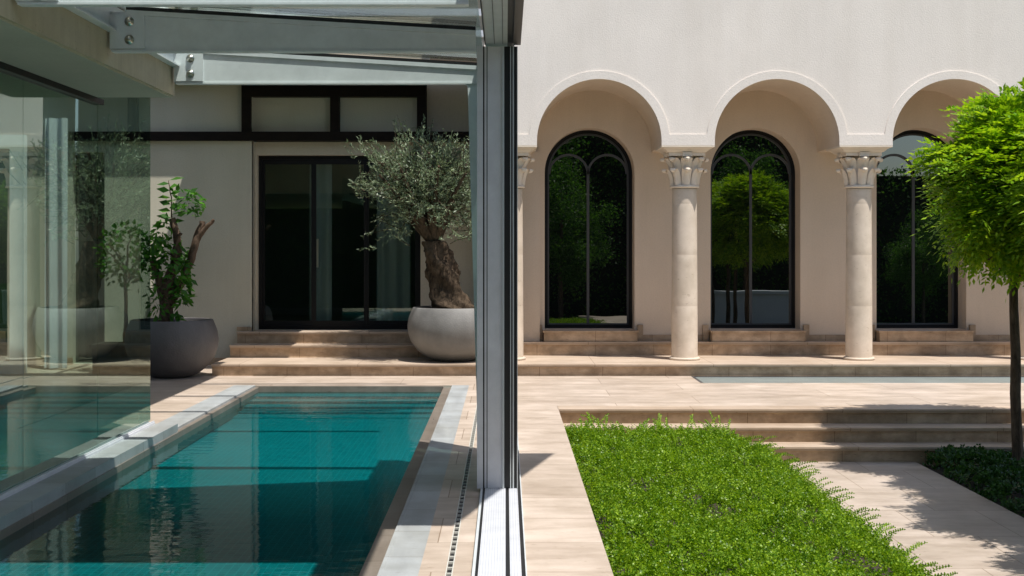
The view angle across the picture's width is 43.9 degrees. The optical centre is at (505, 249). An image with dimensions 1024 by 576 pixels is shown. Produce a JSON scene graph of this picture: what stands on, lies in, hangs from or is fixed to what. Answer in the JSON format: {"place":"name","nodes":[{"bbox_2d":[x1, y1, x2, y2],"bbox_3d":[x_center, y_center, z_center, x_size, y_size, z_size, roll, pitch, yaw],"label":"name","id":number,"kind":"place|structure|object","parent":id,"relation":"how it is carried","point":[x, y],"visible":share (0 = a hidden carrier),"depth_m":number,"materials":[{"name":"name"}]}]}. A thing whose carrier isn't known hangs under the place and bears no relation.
{"place":"outdoors","nodes":[
{"label":"outdoors","id":0,"kind":"place"},
{"bbox_2d":[0,365,1023,575],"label":"pool deck","id":1,"kind":"structure","parent":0,"point":[562,535],"depth_m":13.03,"materials":[{"name":"stone"}]},
{"bbox_2d":[0,379,151,490],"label":"indoor floor","id":2,"kind":"structure","parent":1,"relation":"on","point":[25,454],"depth_m":11.57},
{"bbox_2d":[89,342,145,374],"bbox_3d":[-4.950,1.407,16.500,0.740,0.385,0.560,0,0,0],"label":"box planter","id":3,"kind":"object","parent":1,"relation":"on","point":[110,358],"visible":0.59,"depth_m":16.25,"materials":[{"name":"grey concrete"}]},
{"bbox_2d":[91,219,152,342],"bbox_3d":[-4.948,0.408,16.492,0.835,1.623,0.692,0,0,0],"label":"tree","id":4,"kind":"object","parent":3,"relation":"on","point":[125,270],"visible":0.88,"depth_m":16.45,"materials":[{"name":"green plant"}]},
{"bbox_2d":[0,0,269,96],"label":"pool wing","id":5,"kind":"structure","parent":1,"relation":"on","point":[64,46],"depth_m":7.97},
{"bbox_2d":[187,9,483,37],"bbox_3d":[-2.438,-2.390,13.125,4.645,0.080,6.850,0,0,0],"label":"purlin frame","id":6,"kind":"object","parent":5,"relation":"on","point":[387,13],"visible":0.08,"depth_m":12.75,"materials":[{"name":"grey metal"}]},
{"bbox_2d":[124,317,218,377],"bbox_3d":[-4.200,1.240,15.980,1.150,0.720,1.150,0,0,0],"label":"bowl planter","id":7,"kind":"object","parent":1,"relation":"on","point":[182,349],"visible":0.96,"depth_m":15.54,"materials":[{"name":"grey concrete"}]},
{"bbox_2d":[125,177,214,321],"bbox_3d":[-4.184,0.038,15.900,1.051,1.909,0.718,0,0,0],"label":"pruned tree","id":8,"kind":"object","parent":7,"relation":"in","point":[169,286],"visible":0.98,"depth_m":15.93,"materials":[{"name":"green plant"}]},
{"bbox_2d":[0,395,437,575],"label":"pool basin","id":9,"kind":"object","parent":1,"relation":"in","point":[263,496],"visible":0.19,"depth_m":8.89,"materials":[{"name":"liquid"}]},
{"bbox_2d":[0,386,450,575],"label":"pool waterline ledge","id":10,"kind":"object","parent":9,"relation":"attached to","point":[23,532],"visible":0.72,"depth_m":9.32,"materials":[{"name":"brown stone"}]},
{"bbox_2d":[0,385,468,575],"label":"pool coping","id":11,"kind":"object","parent":9,"relation":"on","point":[404,554],"visible":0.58,"depth_m":8.79,"materials":[{"name":"grey stone"}]},
{"bbox_2d":[0,61,154,500],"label":"frameless glass wall","id":12,"kind":"structure","parent":11,"relation":"on","point":[21,74],"depth_m":8.85,"materials":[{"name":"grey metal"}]},
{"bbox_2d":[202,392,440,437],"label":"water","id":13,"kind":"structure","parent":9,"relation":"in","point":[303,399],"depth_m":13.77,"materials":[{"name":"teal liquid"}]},
{"bbox_2d":[15,0,526,575],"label":"pool enclosure","id":14,"kind":"object","parent":1,"relation":"on","point":[209,48],"visible":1,"depth_m":8.39,"materials":[{"name":"paint"}]},
{"bbox_2d":[445,406,476,575],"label":"slot drain","id":15,"kind":"object","parent":1,"relation":"on","point":[451,561],"visible":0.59,"depth_m":7.88,"materials":[{"name":"grey metal"}]},
{"bbox_2d":[0,0,1023,364],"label":"villa","id":16,"kind":"object","parent":1,"relation":"on","point":[692,174],"visible":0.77,"depth_m":17.60,"materials":[{"name":"paint"}]},
{"bbox_2d":[44,118,67,368],"bbox_3d":[-5.990,-0.085,16.900,0.300,3.330,0.080,0,0,0],"label":"sheer curtain","id":17,"kind":"object","parent":16,"relation":"hanging from","point":[56,202],"visible":1,"depth_m":16.90,"materials":[{"name":"white fabric"}]},
{"bbox_2d":[259,156,420,328],"bbox_3d":[-2.330,-0.098,17.945,2.280,2.440,0.240,0,0,0],"label":"sliding door","id":18,"kind":"structure","parent":16,"relation":"in","point":[393,259],"depth_m":17.99,"materials":[{"name":"black metal"}]},
{"bbox_2d":[540,130,642,341],"bbox_3d":[1.165,-0.212,17.690,1.470,2.950,0.640,0,0,0],"label":"arched window","id":19,"kind":"structure","parent":16,"relation":"in","point":[588,173],"depth_m":17.96,"materials":[{"name":"black glass"}]},
{"bbox_2d":[703,130,808,341],"bbox_3d":[3.465,-0.212,17.690,1.470,2.950,0.640,0,0,0],"label":"arched window","id":20,"kind":"structure","parent":16,"relation":"in","point":[753,172],"depth_m":17.96,"materials":[{"name":"black glass"}]},
{"bbox_2d":[872,130,975,341],"bbox_3d":[5.765,-0.212,17.690,1.470,2.950,0.640,0,0,0],"label":"arched window","id":21,"kind":"structure","parent":16,"relation":"in","point":[911,292],"depth_m":17.96,"materials":[{"name":"black glass"}]},
{"bbox_2d":[211,330,1023,375],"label":"colonnade steps","id":22,"kind":"structure","parent":1,"relation":"on","point":[325,353],"depth_m":16.90,"materials":[{"name":"stone"}]},
{"bbox_2d":[407,306,475,361],"bbox_3d":[-0.685,1.100,16.620,1.200,0.700,1.200,0,0,0],"label":"bowl planter","id":23,"kind":"object","parent":22,"relation":"on","point":[445,335],"visible":0.77,"depth_m":16.12,"materials":[{"name":"grey concrete"}]},
{"bbox_2d":[344,114,473,308],"bbox_3d":[-0.962,-0.491,16.660,2.098,2.621,2.008,0,0,-42],"label":"olive tree","id":24,"kind":"object","parent":23,"relation":"on","point":[428,217],"visible":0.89,"depth_m":16.43,"materials":[{"name":"green plant"}]},
{"bbox_2d":[691,376,1023,382],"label":"walk on skylight","id":25,"kind":"object","parent":1,"relation":"in","point":[853,379],"visible":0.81,"depth_m":15.75,"materials":[{"name":"grey glass"}]},
{"bbox_2d":[783,462,1023,575],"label":"path","id":26,"kind":"structure","parent":0,"point":[961,530],"depth_m":9.71,"materials":[{"name":"stone"}]},
{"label":"ground","id":27,"kind":"structure","parent":0,"visible":0},
{"bbox_2d":[571,435,892,575],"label":"soil mound","id":28,"kind":"object","parent":27,"relation":"on","point":[718,512],"visible":0.02,"depth_m":7.83,"materials":[{"name":"brown soil"}]},
{"bbox_2d":[564,410,957,575],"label":"ground cover","id":29,"kind":"object","parent":28,"relation":"on","point":[704,466],"visible":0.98,"depth_m":8.22,"materials":[{"name":"green plant"}]},
{"bbox_2d":[558,406,1023,464],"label":"terrace steps","id":30,"kind":"structure","parent":27,"relation":"on","point":[860,433],"depth_m":12.59,"materials":[{"name":"stone"}]},
{"bbox_2d":[923,465,1023,517],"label":"planting bed soil","id":31,"kind":"structure","parent":27,"relation":"on","point":[940,471],"depth_m":11.19,"materials":[{"name":"brown soil"}]},
{"bbox_2d":[901,77,1023,460],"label":"round crowned tree","id":32,"kind":"object","parent":31,"relation":"on","point":[989,140],"visible":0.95,"depth_m":11.24,"materials":[{"name":"green plant"}]},
{"bbox_2d":[921,444,1023,516],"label":"ivy ground cover","id":33,"kind":"object","parent":31,"relation":"on","point":[999,467],"visible":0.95,"depth_m":11.17,"materials":[{"name":"green plant"}]},
{"bbox_2d":[988,108,1023,263],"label":"round crowned tree","id":34,"kind":"object","parent":31,"relation":"on","point":[1018,194],"visible":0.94,"depth_m":10.42,"materials":[{"name":"green plant"}]},
{"bbox_2d":[1002,173,1023,224],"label":"round crowned tree","id":35,"kind":"object","parent":31,"relation":"on","point":[1021,178],"visible":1,"depth_m":9.32,"materials":[{"name":"green plant"}]}
]}

